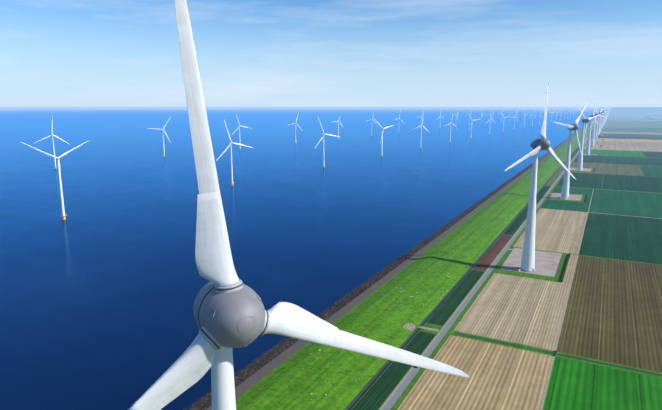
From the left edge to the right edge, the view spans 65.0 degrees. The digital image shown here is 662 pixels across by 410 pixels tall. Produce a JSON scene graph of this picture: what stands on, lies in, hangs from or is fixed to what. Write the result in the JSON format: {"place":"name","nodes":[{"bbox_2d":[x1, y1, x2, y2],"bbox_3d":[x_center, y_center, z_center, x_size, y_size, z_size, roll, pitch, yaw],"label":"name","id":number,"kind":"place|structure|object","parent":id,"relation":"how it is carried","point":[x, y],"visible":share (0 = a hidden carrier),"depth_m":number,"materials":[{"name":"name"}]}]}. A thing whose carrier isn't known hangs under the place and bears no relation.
{"place":"outdoors","nodes":[
{"label":"outdoors","id":0,"kind":"place"},
{"bbox_2d":[0,107,609,409],"bbox_3d":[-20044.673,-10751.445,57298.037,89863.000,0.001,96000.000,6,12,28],"label":"water","id":1,"kind":"structure","parent":0,"point":[103,284],"depth_m":862.95,"materials":[{"name":"blue liquid"}]},
{"bbox_2d":[35,120,68,168],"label":"offshore turbine","id":2,"kind":"object","parent":1,"relation":"in","point":[55,166],"visible":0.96,"depth_m":1466.19,"materials":[{"name":"white metal"}]},
{"bbox_2d":[22,140,88,219],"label":"offshore turbine","id":3,"kind":"object","parent":1,"relation":"in","point":[63,215],"visible":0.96,"depth_m":801.66,"materials":[{"name":"white metal"}]},
{"bbox_2d":[148,117,170,156],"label":"offshore turbine","id":4,"kind":"object","parent":1,"relation":"in","point":[163,136],"visible":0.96,"depth_m":1795.54,"materials":[{"name":"white metal"}]},
{"bbox_2d":[216,120,252,185],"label":"offshore turbine","id":5,"kind":"object","parent":1,"relation":"in","point":[230,146],"visible":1,"depth_m":1144.04,"materials":[{"name":"white metal"}]},
{"bbox_2d":[232,115,250,148],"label":"offshore turbine","id":6,"kind":"object","parent":1,"relation":"in","point":[239,132],"visible":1,"depth_m":2124.98,"materials":[{"name":"white metal"}]},
{"bbox_2d":[289,113,300,143],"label":"offshore turbine","id":7,"kind":"object","parent":1,"relation":"in","point":[295,128],"visible":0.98,"depth_m":2451.88,"materials":[{"name":"white metal"}]},
{"bbox_2d":[315,118,339,167],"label":"offshore turbine","id":8,"kind":"object","parent":1,"relation":"in","point":[323,165],"visible":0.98,"depth_m":1486.30,"materials":[{"name":"white metal"}]},
{"bbox_2d":[376,121,392,155],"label":"offshore turbine","id":9,"kind":"object","parent":1,"relation":"in","point":[381,154],"visible":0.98,"depth_m":1828.81,"materials":[{"name":"white metal"}]},
{"bbox_2d":[412,114,426,147],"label":"offshore turbine","id":10,"kind":"object","parent":1,"relation":"in","point":[421,131],"visible":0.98,"depth_m":2169.86,"materials":[{"name":"white metal"}]},
{"bbox_2d":[445,115,455,142],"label":"offshore turbine","id":11,"kind":"object","parent":1,"relation":"in","point":[450,129],"visible":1,"depth_m":2513.44,"materials":[{"name":"white metal"}]},
{"bbox_2d":[0,0,661,106],"label":"sky","id":12,"kind":"structure","parent":0,"point":[54,53],"materials":[{"name":"blue"}]},
{"bbox_2d":[192,107,661,409],"bbox_3d":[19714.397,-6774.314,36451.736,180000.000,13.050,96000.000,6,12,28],"label":"ground","id":13,"kind":"structure","parent":0,"point":[295,376],"depth_m":441.55,"materials":[{"name":"green plant"}]},
{"bbox_2d":[185,164,532,409],"bbox_3d":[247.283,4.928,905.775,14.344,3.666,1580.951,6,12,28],"label":"revetment stones","id":14,"kind":"object","parent":13,"relation":"on","point":[385,271],"visible":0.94,"depth_m":477.25,"materials":[{"name":"grey stone"}]},
{"bbox_2d":[403,323,415,330],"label":"feeding patch","id":15,"kind":"object","parent":13,"relation":"on","point":[408,327],"visible":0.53,"depth_m":415.78,"materials":[{"name":"soil"}]},
{"bbox_2d":[352,109,661,409],"bbox_3d":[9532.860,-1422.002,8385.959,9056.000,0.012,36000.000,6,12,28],"label":"farmland","id":16,"kind":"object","parent":13,"relation":"on","point":[586,334],"visible":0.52,"depth_m":451.31,"materials":[{"name":"beige soil"}]},
{"bbox_2d":[128,0,468,409],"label":"turbine","id":17,"kind":"object","parent":16,"relation":"on","point":[230,312],"visible":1,"depth_m":94.13,"materials":[{"name":"paint"}]},
{"bbox_2d":[505,82,575,271],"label":"turbine","id":18,"kind":"object","parent":16,"relation":"on","point":[528,252],"visible":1,"depth_m":546.57,"materials":[{"name":"paint"}]},
{"bbox_2d":[553,101,588,198],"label":"turbine","id":19,"kind":"object","parent":16,"relation":"on","point":[566,178],"visible":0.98,"depth_m":979.04,"materials":[{"name":"paint"}]},
{"bbox_2d":[560,139,603,281],"bbox_3d":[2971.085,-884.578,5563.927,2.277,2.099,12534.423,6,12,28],"label":"pad hedge","id":20,"kind":"object","parent":16,"relation":"on","point":[564,270],"visible":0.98,"depth_m":578.47,"materials":[{"name":"green plant"}]},
{"bbox_2d":[575,105,600,170],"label":"turbine","id":21,"kind":"object","parent":16,"relation":"on","point":[580,158],"visible":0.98,"depth_m":1413.35,"materials":[{"name":"paint"}]},
{"bbox_2d":[584,100,599,155],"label":"turbine","id":22,"kind":"object","parent":16,"relation":"on","point":[587,153],"visible":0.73,"depth_m":1848.65,"materials":[{"name":"paint"}]},
{"bbox_2d":[590,103,603,145],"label":"turbine","id":23,"kind":"object","parent":16,"relation":"on","point":[592,139],"visible":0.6,"depth_m":2281.70,"materials":[{"name":"paint"}]},
{"bbox_2d":[594,106,605,139],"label":"turbine","id":24,"kind":"object","parent":16,"relation":"on","point":[596,131],"visible":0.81,"depth_m":2715.17,"materials":[{"name":"paint"}]},
{"bbox_2d":[597,103,605,134],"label":"turbine","id":25,"kind":"object","parent":16,"relation":"on","point":[598,132],"visible":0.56,"depth_m":3150.29,"materials":[{"name":"paint"}]}
]}

